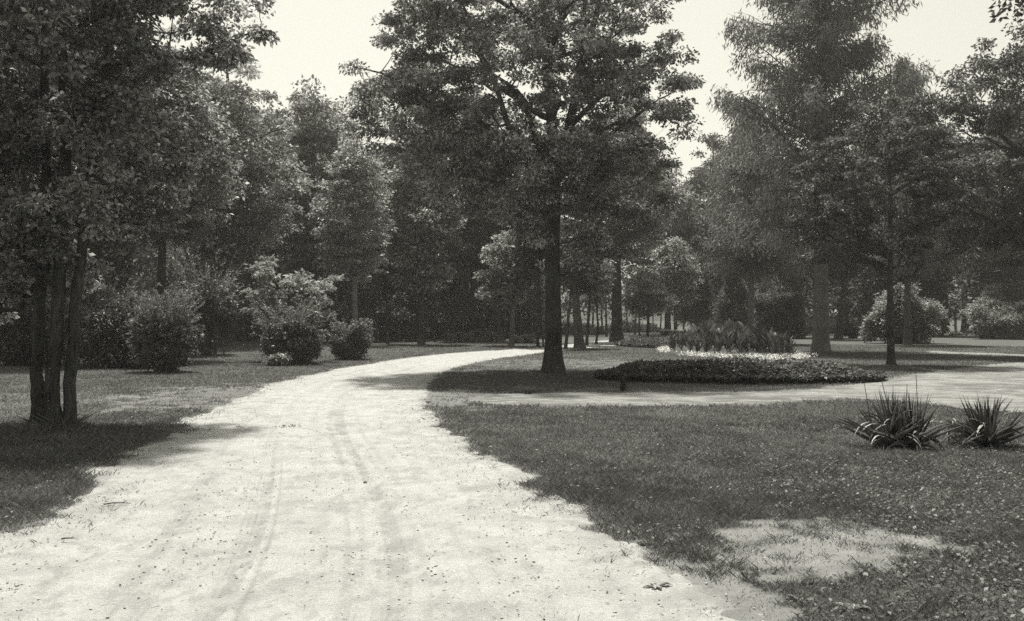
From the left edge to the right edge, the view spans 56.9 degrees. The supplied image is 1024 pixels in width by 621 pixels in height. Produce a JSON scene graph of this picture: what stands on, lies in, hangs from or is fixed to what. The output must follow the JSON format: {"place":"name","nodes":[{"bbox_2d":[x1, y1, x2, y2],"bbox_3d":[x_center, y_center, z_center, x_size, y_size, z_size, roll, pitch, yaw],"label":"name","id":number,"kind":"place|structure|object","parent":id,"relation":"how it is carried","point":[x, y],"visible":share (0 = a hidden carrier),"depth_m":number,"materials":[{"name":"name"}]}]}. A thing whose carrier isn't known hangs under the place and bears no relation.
{"place":"outdoors","nodes":[
{"label":"outdoors","id":0,"kind":"place"},
{"bbox_2d":[0,336,762,620],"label":"road","id":1,"kind":"structure","parent":0,"point":[94,582],"depth_m":7.01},
{"bbox_2d":[0,379,766,619],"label":"grit","id":2,"kind":"object","parent":1,"relation":"on","point":[342,540],"visible":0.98,"depth_m":6.70,"materials":[{"name":"stone"}]},
{"bbox_2d":[671,234,717,327],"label":"dark evergreen","id":3,"kind":"object","parent":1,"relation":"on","point":[697,311],"visible":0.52,"depth_m":79.30,"materials":[{"name":"grey plant"}]},
{"bbox_2d":[0,321,1023,620],"bbox_3d":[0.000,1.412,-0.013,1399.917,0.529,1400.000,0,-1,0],"label":"ground","id":4,"kind":"structure","parent":0,"point":[734,593],"depth_m":10.14,"materials":[{"name":"plant"}]},
{"bbox_2d":[0,295,80,365],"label":"shrub","id":5,"kind":"object","parent":4,"relation":"on","point":[15,342],"visible":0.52,"depth_m":31.85,"materials":[{"name":"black plant"}]},
{"bbox_2d":[0,4,158,306],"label":"woodland tree","id":6,"kind":"object","parent":4,"relation":"on","point":[92,246],"visible":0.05,"depth_m":33.16,"materials":[{"name":"grey plant"}]},
{"bbox_2d":[39,46,157,295],"bbox_3d":[-23.163,-6.642,52.297,9.459,17.367,8.227,0,-1,0],"label":"woodland tree","id":7,"kind":"object","parent":4,"relation":"on","point":[127,267],"visible":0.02,"depth_m":51.56,"materials":[{"name":"grey plant"}]},
{"bbox_2d":[45,273,169,368],"bbox_3d":[-13.047,0.386,31.148,3.938,3.453,3.580,0,-1,0],"label":"shrub","id":8,"kind":"object","parent":4,"relation":"on","point":[104,328],"visible":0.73,"depth_m":30.39,"materials":[{"name":"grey plant"}]},
{"bbox_2d":[0,0,280,425],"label":"multi stem tree","id":9,"kind":"object","parent":4,"relation":"on","point":[44,252],"visible":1,"depth_m":13.62,"materials":[{"name":"grey plant"}]},
{"bbox_2d":[71,44,250,308],"bbox_3d":[-13.315,-4.126,36.050,6.414,12.163,5.895,0,-1,13],"label":"woodland tree","id":10,"kind":"object","parent":4,"relation":"on","point":[183,99],"visible":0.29,"depth_m":35.74,"materials":[{"name":"grey plant"}]},
{"bbox_2d":[126,288,204,372],"bbox_3d":[-10.503,0.623,28.668,2.447,2.683,2.106,0,-1,0],"label":"feathery bush","id":11,"kind":"object","parent":4,"relation":"on","point":[162,340],"visible":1,"depth_m":28.27,"materials":[{"name":"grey plant"}]},
{"bbox_2d":[131,297,238,346],"bbox_3d":[-15.526,0.605,43.794,4.353,2.899,5.093,0,-1,42],"label":"undergrowth shrub","id":12,"kind":"object","parent":4,"relation":"on","point":[226,319],"visible":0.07,"depth_m":43.89,"materials":[{"name":"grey plant"}]},
{"bbox_2d":[166,246,248,355],"bbox_3d":[-13.042,-0.426,40.114,3.615,4.718,3.277,0,-1,0],"label":"shrub","id":13,"kind":"object","parent":4,"relation":"on","point":[217,297],"visible":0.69,"depth_m":39.66,"materials":[{"name":"grey plant"}]},
{"bbox_2d":[154,62,318,341],"bbox_3d":[-14.798,-5.660,48.033,10.235,14.588,8.260,0,-1,0],"label":"woodland tree","id":14,"kind":"object","parent":4,"relation":"on","point":[246,222],"visible":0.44,"depth_m":46.88,"materials":[{"name":"grey plant"}]},
{"bbox_2d":[233,235,259,341],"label":"sapling","id":15,"kind":"object","parent":4,"relation":"on","point":[244,315],"visible":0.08,"depth_m":59.95,"materials":[{"name":"grey plant"}]},
{"bbox_2d":[215,303,283,341],"bbox_3d":[-17.409,0.862,62.037,5.894,3.077,5.141,0,-1,0],"label":"undergrowth shrub","id":16,"kind":"object","parent":4,"relation":"on","point":[238,325],"visible":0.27,"depth_m":60.81,"materials":[{"name":"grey plant"}]},
{"bbox_2d":[248,231,286,340],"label":"sapling","id":17,"kind":"object","parent":4,"relation":"on","point":[272,251],"visible":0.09,"depth_m":57.69,"materials":[{"name":"grey plant"}]},
{"bbox_2d":[219,91,320,294],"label":"woodland tree","id":18,"kind":"object","parent":4,"relation":"on","point":[249,280],"visible":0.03,"depth_m":65.49,"materials":[{"name":"grey plant"}]},
{"bbox_2d":[262,351,292,365],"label":"plant","id":19,"kind":"object","parent":4,"relation":"on","point":[280,358],"visible":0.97,"depth_m":31.71,"materials":[{"name":"grey plant"}]},
{"bbox_2d":[249,297,329,364],"bbox_3d":[-7.784,0.792,33.129,2.887,2.528,2.481,0,-1,0],"label":"round bush","id":20,"kind":"object","parent":4,"relation":"on","point":[298,340],"visible":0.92,"depth_m":32.62,"materials":[{"name":"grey plant"}]},
{"bbox_2d":[239,253,344,322],"bbox_3d":[-8.387,-0.116,35.551,4.135,4.118,2.291,0,-1,0],"label":"dogwood","id":21,"kind":"object","parent":4,"relation":"on","point":[272,296],"visible":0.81,"depth_m":35.20,"materials":[{"name":"grey plant"}]},
{"bbox_2d":[256,74,364,303],"bbox_3d":[-12.421,-6.068,58.196,6.938,16.392,6.780,0,-1,0],"label":"woodland tree","id":22,"kind":"object","parent":4,"relation":"on","point":[314,118],"visible":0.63,"depth_m":56.97,"materials":[{"name":"grey plant"}]},
{"bbox_2d":[297,301,347,343],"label":"undergrowth shrub","id":23,"kind":"object","parent":4,"relation":"on","point":[326,325],"visible":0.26,"depth_m":55.04,"materials":[{"name":"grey plant"}]},
{"bbox_2d":[308,96,383,323],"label":"woodland tree","id":24,"kind":"object","parent":4,"relation":"on","point":[342,286],"visible":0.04,"depth_m":65.58,"materials":[{"name":"grey plant"}]},
{"bbox_2d":[327,317,374,359],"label":"round bush","id":25,"kind":"object","parent":4,"relation":"on","point":[352,340],"visible":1,"depth_m":36.54,"materials":[{"name":"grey plant"}]},
{"bbox_2d":[305,130,400,322],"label":"woodland tree","id":26,"kind":"object","parent":4,"relation":"on","point":[343,256],"visible":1,"depth_m":49.33,"materials":[{"name":"grey plant"}]},
{"bbox_2d":[357,226,396,342],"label":"sapling","id":27,"kind":"object","parent":4,"relation":"on","point":[372,298],"visible":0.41,"depth_m":64.18,"materials":[{"name":"grey plant"}]},
{"bbox_2d":[360,126,424,318],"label":"woodland tree","id":28,"kind":"object","parent":4,"relation":"on","point":[382,279],"visible":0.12,"depth_m":69.31,"materials":[{"name":"grey plant"}]},
{"bbox_2d":[374,240,415,343],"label":"sapling","id":29,"kind":"object","parent":4,"relation":"on","point":[396,297],"visible":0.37,"depth_m":59.89,"materials":[{"name":"grey plant"}]},
{"bbox_2d":[365,310,429,340],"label":"undergrowth shrub","id":30,"kind":"object","parent":4,"relation":"on","point":[409,331],"visible":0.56,"depth_m":66.89,"materials":[{"name":"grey plant"}]},
{"bbox_2d":[388,256,413,341],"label":"sapling","id":31,"kind":"object","parent":4,"relation":"on","point":[408,305],"visible":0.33,"depth_m":65.95,"materials":[{"name":"grey plant"}]},
{"bbox_2d":[391,292,418,339],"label":"sapling","id":32,"kind":"object","parent":4,"relation":"on","point":[402,303],"visible":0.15,"depth_m":71.96,"materials":[{"name":"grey plant"}]},
{"bbox_2d":[373,122,466,344],"bbox_3d":[-5.628,-5.041,57.814,6.092,14.329,5.918,0,-1,0],"label":"woodland tree","id":33,"kind":"object","parent":4,"relation":"on","point":[408,248],"visible":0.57,"depth_m":56.72,"materials":[{"name":"grey plant"}]},
{"bbox_2d":[405,126,468,338],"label":"woodland tree","id":34,"kind":"object","parent":4,"relation":"on","point":[443,293],"visible":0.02,"depth_m":73.57,"materials":[{"name":"grey plant"}]},
{"bbox_2d":[425,249,452,341],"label":"sapling","id":35,"kind":"object","parent":4,"relation":"on","point":[442,303],"visible":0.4,"depth_m":65.94,"materials":[{"name":"grey plant"}]},
{"bbox_2d":[434,263,464,342],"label":"sapling","id":36,"kind":"object","parent":4,"relation":"on","point":[446,289],"visible":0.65,"depth_m":62.85,"materials":[{"name":"grey plant"}]},
{"bbox_2d":[424,312,478,338],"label":"undergrowth shrub","id":37,"kind":"object","parent":4,"relation":"on","point":[430,326],"visible":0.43,"depth_m":74.57,"materials":[{"name":"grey plant"}]},
{"bbox_2d":[441,236,480,342],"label":"sapling","id":38,"kind":"object","parent":4,"relation":"on","point":[451,301],"visible":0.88,"depth_m":63.86,"materials":[{"name":"grey plant"}]},
{"bbox_2d":[466,273,485,330],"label":"sapling","id":39,"kind":"object","parent":4,"relation":"on","point":[481,315],"visible":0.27,"depth_m":71.98,"materials":[{"name":"grey plant"}]},
{"bbox_2d":[442,85,512,332],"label":"woodland tree","id":40,"kind":"object","parent":4,"relation":"on","point":[472,303],"visible":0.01,"depth_m":67.83,"materials":[{"name":"grey plant"}]},
{"bbox_2d":[457,222,507,330],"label":"sapling","id":41,"kind":"object","parent":4,"relation":"on","point":[483,306],"visible":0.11,"depth_m":66.06,"materials":[{"name":"grey plant"}]},
{"bbox_2d":[454,109,528,341],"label":"woodland tree","id":42,"kind":"object","parent":4,"relation":"on","point":[480,234],"visible":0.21,"depth_m":64.72,"materials":[{"name":"grey plant"}]},
{"bbox_2d":[481,274,510,339],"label":"sapling","id":43,"kind":"object","parent":4,"relation":"on","point":[504,325],"visible":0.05,"depth_m":69.94,"materials":[{"name":"grey plant"}]},
{"bbox_2d":[472,226,544,345],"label":"woodland tree","id":44,"kind":"object","parent":4,"relation":"on","point":[495,291],"visible":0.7,"depth_m":54.20,"materials":[{"name":"grey plant"}]},
{"bbox_2d":[0,341,1023,620],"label":"lawn grass","id":45,"kind":"structure","parent":4,"relation":"on","point":[24,439],"depth_m":10.69,"materials":[{"name":"plant"}]},
{"bbox_2d":[0,99,1023,338],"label":"distant wood","id":46,"kind":"object","parent":4,"relation":"on","point":[867,287],"visible":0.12,"depth_m":84.12,"materials":[{"name":"grey plant"}]},
{"bbox_2d":[0,368,1023,620],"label":"lawn weeds","id":47,"kind":"object","parent":4,"relation":"on","point":[982,578],"visible":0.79,"depth_m":7.92,"materials":[{"name":"grey plant"}]},
{"bbox_2d":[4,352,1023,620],"bbox_3d":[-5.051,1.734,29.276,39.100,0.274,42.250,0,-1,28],"label":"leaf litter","id":48,"kind":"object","parent":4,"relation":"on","point":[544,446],"visible":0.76,"depth_m":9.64,"materials":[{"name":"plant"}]},
{"bbox_2d":[502,263,526,336],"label":"sapling","id":49,"kind":"object","parent":4,"relation":"on","point":[519,314],"visible":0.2,"depth_m":73.97,"materials":[{"name":"grey plant"}]},
{"bbox_2d":[337,0,705,373],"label":"shade tree","id":50,"kind":"object","parent":4,"relation":"on","point":[548,164],"visible":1,"depth_m":26.59,"materials":[{"name":"grey plant"}]},
{"bbox_2d":[514,333,535,342],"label":"bush","id":51,"kind":"object","parent":4,"relation":"on","point":[525,338],"visible":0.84,"depth_m":62.52,"materials":[{"name":"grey plant"}]},
{"bbox_2d":[514,263,544,345],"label":"sapling","id":52,"kind":"object","parent":4,"relation":"on","point":[541,292],"visible":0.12,"depth_m":54.94,"materials":[{"name":"grey plant"}]},
{"bbox_2d":[502,196,562,346],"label":"woodland tree","id":53,"kind":"object","parent":4,"relation":"on","point":[526,258],"visible":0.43,"depth_m":52.21,"materials":[{"name":"grey plant"}]},
{"bbox_2d":[535,233,582,348],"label":"sapling","id":54,"kind":"object","parent":4,"relation":"on","point":[564,249],"visible":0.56,"depth_m":48.91,"materials":[{"name":"grey plant"}]},
{"bbox_2d":[541,207,612,347],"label":"woodland tree","id":55,"kind":"object","parent":4,"relation":"on","point":[585,285],"visible":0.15,"depth_m":50.74,"materials":[{"name":"grey plant"}]},
{"bbox_2d":[562,319,609,334],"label":"undergrowth shrub","id":56,"kind":"object","parent":4,"relation":"on","point":[592,330],"visible":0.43,"depth_m":95.84,"materials":[{"name":"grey plant"}]},
{"bbox_2d":[580,257,608,344],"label":"woodland tree","id":57,"kind":"object","parent":4,"relation":"on","point":[601,268],"visible":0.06,"depth_m":56.91,"materials":[{"name":"grey plant"}]},
{"bbox_2d":[579,258,615,343],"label":"woodland tree","id":58,"kind":"object","parent":4,"relation":"on","point":[596,299],"visible":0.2,"depth_m":59.66,"materials":[{"name":"grey plant"}]},
{"bbox_2d":[602,261,622,336],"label":"sapling","id":59,"kind":"object","parent":4,"relation":"on","point":[606,302],"visible":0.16,"depth_m":84.05,"materials":[{"name":"grey plant"}]},
{"bbox_2d":[571,88,670,341],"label":"woodland tree","id":60,"kind":"object","parent":4,"relation":"on","point":[625,236],"visible":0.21,"depth_m":65.50,"materials":[{"name":"grey plant"}]},
{"bbox_2d":[621,265,643,335],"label":"sapling","id":61,"kind":"object","parent":4,"relation":"on","point":[634,271],"visible":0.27,"depth_m":87.87,"materials":[{"name":"grey plant"}]},
{"bbox_2d":[604,320,663,332],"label":"undergrowth shrub","id":62,"kind":"object","parent":4,"relation":"on","point":[652,328],"visible":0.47,"depth_m":111.06,"materials":[{"name":"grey plant"}]},
{"bbox_2d":[621,271,678,335],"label":"woodland tree","id":63,"kind":"object","parent":4,"relation":"on","point":[657,300],"visible":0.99,"depth_m":61.20,"materials":[{"name":"grey plant"}]},
{"bbox_2d":[614,335,702,347],"bbox_3d":[9.032,1.819,56.532,5.795,0.705,10.961,0,-1,0],"label":"flower bed","id":64,"kind":"object","parent":4,"relation":"on","point":[653,341],"visible":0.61,"depth_m":53.70,"materials":[{"name":"plant"}]},
{"bbox_2d":[626,168,708,329],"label":"woodland tree","id":65,"kind":"object","parent":4,"relation":"on","point":[677,228],"visible":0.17,"depth_m":91.09,"materials":[{"name":"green plant"}]},
{"bbox_2d":[646,236,704,335],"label":"woodland tree","id":66,"kind":"object","parent":4,"relation":"on","point":[673,265],"visible":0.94,"depth_m":77.02,"materials":[{"name":"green plant"}]},
{"bbox_2d":[680,132,745,322],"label":"woodland tree","id":67,"kind":"object","parent":4,"relation":"on","point":[711,141],"visible":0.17,"depth_m":93.91,"materials":[{"name":"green plant"}]},
{"bbox_2d":[662,346,805,359],"bbox_3d":[10.020,1.873,43.710,5.836,0.260,14.147,0,-1,0],"label":"mounded bed","id":68,"kind":"object","parent":4,"relation":"on","point":[723,350],"visible":0.31,"depth_m":40.07,"materials":[{"name":"plant"}]},
{"bbox_2d":[686,329,695,350],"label":"canna plant","id":69,"kind":"object","parent":68,"relation":"on","point":[689,345],"visible":1,"depth_m":41.49,"materials":[{"name":"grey plant"}]},
{"bbox_2d":[692,335,701,351],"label":"canna plant","id":70,"kind":"object","parent":68,"relation":"on","point":[697,339],"visible":0.97,"depth_m":41.07,"materials":[{"name":"grey plant"}]},
{"bbox_2d":[702,332,711,351],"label":"canna plant","id":71,"kind":"object","parent":68,"relation":"on","point":[706,345],"visible":0.98,"depth_m":39.94,"materials":[{"name":"grey plant"}]},
{"bbox_2d":[715,335,722,352],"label":"canna plant","id":72,"kind":"object","parent":68,"relation":"on","point":[719,344],"visible":0.94,"depth_m":39.18,"materials":[{"name":"grey plant"}]},
{"bbox_2d":[723,320,736,348],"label":"canna plant","id":73,"kind":"object","parent":68,"relation":"on","point":[727,324],"visible":0.48,"depth_m":42.67,"materials":[{"name":"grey plant"}]},
{"bbox_2d":[657,345,817,359],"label":"edging flowers","id":74,"kind":"object","parent":68,"relation":"on","point":[801,354],"visible":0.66,"depth_m":37.83,"materials":[{"name":"white plant"}]},
{"bbox_2d":[741,329,751,351],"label":"canna plant","id":75,"kind":"object","parent":68,"relation":"on","point":[746,344],"visible":0.85,"depth_m":39.86,"materials":[{"name":"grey plant"}]},
{"bbox_2d":[747,321,761,351],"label":"canna plant","id":76,"kind":"object","parent":68,"relation":"on","point":[758,326],"visible":0.4,"depth_m":40.34,"materials":[{"name":"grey plant"}]},
{"bbox_2d":[749,324,763,351],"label":"canna plant","id":77,"kind":"object","parent":68,"relation":"on","point":[756,335],"visible":0.97,"depth_m":39.73,"materials":[{"name":"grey plant"}]},
{"bbox_2d":[771,335,779,353],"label":"canna plant","id":78,"kind":"object","parent":68,"relation":"on","point":[775,348],"visible":0.95,"depth_m":37.85,"materials":[{"name":"grey plant"}]},
{"bbox_2d":[707,256,762,330],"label":"dark evergreen","id":79,"kind":"object","parent":4,"relation":"on","point":[731,303],"visible":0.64,"depth_m":71.26,"materials":[{"name":"grey plant"}]},
{"bbox_2d":[593,355,887,383],"bbox_3d":[6.037,1.547,25.198,7.763,0.628,4.660,0,-1,0],"label":"flower bed","id":80,"kind":"object","parent":4,"relation":"on","point":[742,370],"visible":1,"depth_m":23.72,"materials":[{"name":"plant"}]},
{"bbox_2d":[687,97,813,323],"bbox_3d":[15.309,-5.803,59.988,8.156,15.901,8.240,0,-1,0],"label":"weeping conifer","id":81,"kind":"object","parent":4,"relation":"on","point":[740,266],"visible":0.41,"depth_m":59.49,"materials":[{"name":"grey plant"}]},
{"bbox_2d":[754,290,807,338],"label":"clipped hedge","id":82,"kind":"object","parent":4,"relation":"on","point":[783,313],"visible":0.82,"depth_m":75.22,"materials":[{"name":"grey plant"}]},
{"bbox_2d":[757,168,843,292],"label":"woodland tree","id":83,"kind":"object","parent":4,"relation":"on","point":[800,284],"visible":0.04,"depth_m":79.75,"materials":[{"name":"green plant"}]},
{"bbox_2d":[799,296,854,333],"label":"shrub","id":84,"kind":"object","parent":4,"relation":"on","point":[809,327],"depth_m":99.99,"materials":[{"name":"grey plant"}]},
{"bbox_2d":[704,0,954,351],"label":"tall conifer","id":85,"kind":"object","parent":4,"relation":"on","point":[825,62],"visible":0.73,"depth_m":44.63,"materials":[{"name":"grey plant"}]},
{"bbox_2d":[801,210,877,339],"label":"woodland tree","id":86,"kind":"object","parent":4,"relation":"on","point":[844,274],"visible":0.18,"depth_m":72.67,"materials":[{"name":"grey plant"}]},
{"bbox_2d":[829,273,854,321],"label":"sapling","id":87,"kind":"object","parent":4,"relation":"on","point":[838,289],"visible":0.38,"depth_m":90.03,"materials":[{"name":"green plant"}]},
{"bbox_2d":[843,321,861,338],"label":"bush","id":88,"kind":"object","parent":4,"relation":"on","point":[850,330],"visible":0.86,"depth_m":75.61,"materials":[{"name":"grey plant"}]},
{"bbox_2d":[782,95,1006,364],"bbox_3d":[13.047,-2.730,32.384,7.433,9.226,5.220,0,-1,12],"label":"slim tree","id":89,"kind":"object","parent":4,"relation":"on","point":[846,214],"visible":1,"depth_m":31.98,"materials":[{"name":"grey plant"}]},
{"bbox_2d":[830,371,963,453],"bbox_3d":[4.754,1.315,11.851,1.478,1.175,1.347,0,-1,0],"label":"yucca","id":90,"kind":"object","parent":4,"relation":"on","point":[891,429],"visible":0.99,"depth_m":11.75,"materials":[{"name":"grey plant"}]},
{"bbox_2d":[857,281,948,343],"bbox_3d":[25.675,0.240,61.953,4.869,4.291,5.034,0,-1,-27],"label":"round shrub","id":91,"kind":"object","parent":4,"relation":"on","point":[926,315],"visible":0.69,"depth_m":60.84,"materials":[{"name":"grey plant"}]},
{"bbox_2d":[853,53,979,344],"bbox_3d":[24.471,-6.838,57.743,7.406,17.943,7.292,0,-1,0],"label":"feathery conifer","id":92,"kind":"object","parent":4,"relation":"on","point":[939,247],"visible":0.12,"depth_m":57.61,"materials":[{"name":"grey plant"}]},
{"bbox_2d":[883,166,971,298],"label":"woodland tree","id":93,"kind":"object","parent":4,"relation":"on","point":[945,274],"visible":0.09,"depth_m":84.22,"materials":[{"name":"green plant"}]},
{"bbox_2d":[930,418,984,448],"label":"yucca","id":94,"kind":"object","parent":4,"relation":"on","point":[949,435],"visible":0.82,"depth_m":11.79,"materials":[{"name":"grey plant"}]},
{"bbox_2d":[900,19,1023,271],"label":"broad dark tree","id":95,"kind":"object","parent":4,"relation":"on","point":[1005,112],"visible":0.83,"depth_m":39.58,"materials":[{"name":"grey plant"}]},
{"bbox_2d":[950,182,977,331],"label":"woodland tree","id":96,"kind":"object","parent":4,"relation":"on","point":[962,329],"visible":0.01,"depth_m":111.73,"materials":[{"name":"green plant"}]},
{"bbox_2d":[938,394,1023,448],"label":"yucca","id":97,"kind":"object","parent":4,"relation":"on","point":[992,435],"visible":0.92,"depth_m":11.86,"materials":[{"name":"grey plant"}]},
{"bbox_2d":[967,283,1011,338],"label":"pale shrub","id":98,"kind":"object","parent":4,"relation":"on","point":[994,292],"visible":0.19,"depth_m":76.26,"materials":[{"name":"grey plant"}]},
{"bbox_2d":[956,91,1023,337],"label":"woodland tree","id":99,"kind":"object","parent":4,"relation":"on","point":[1014,289],"visible":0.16,"depth_m":77.26,"materials":[{"name":"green plant"}]},
{"bbox_2d":[961,297,1023,339],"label":"shrub","id":100,"kind":"object","parent":4,"relation":"on","point":[996,321],"visible":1,"depth_m":72.99,"materials":[{"name":"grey plant"}]},
{"bbox_2d":[987,0,1023,22],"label":"roadside tree","id":101,"kind":"object","parent":4,"relation":"on","point":[1017,14],"visible":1,"depth_m":13.90,"materials":[{"name":"grey plant"}]},
{"bbox_2d":[86,0,1023,320],"label":"sky","id":102,"kind":"structure","parent":0,"point":[316,36],"materials":[{"name":"white"}]},
{"bbox_2d":[618,375,629,390],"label":"grass tuft","id":103,"kind":"object","parent":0,"point":[622,386],"visible":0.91,"depth_m":20.82,"materials":[{"name":"grey plant"}]},
{"bbox_2d":[472,362,1023,411],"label":"path","id":104,"kind":"structure","parent":0,"point":[990,382],"depth_m":19.84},
{"bbox_2d":[830,602,869,612],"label":"broad leaf weed","id":105,"kind":"object","parent":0,"point":[853,606],"visible":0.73,"depth_m":5.19,"materials":[{"name":"grey plant"}]},
{"bbox_2d":[927,351,1023,356],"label":"distant path","id":106,"kind":"structure","parent":0,"point":[993,354],"depth_m":43.54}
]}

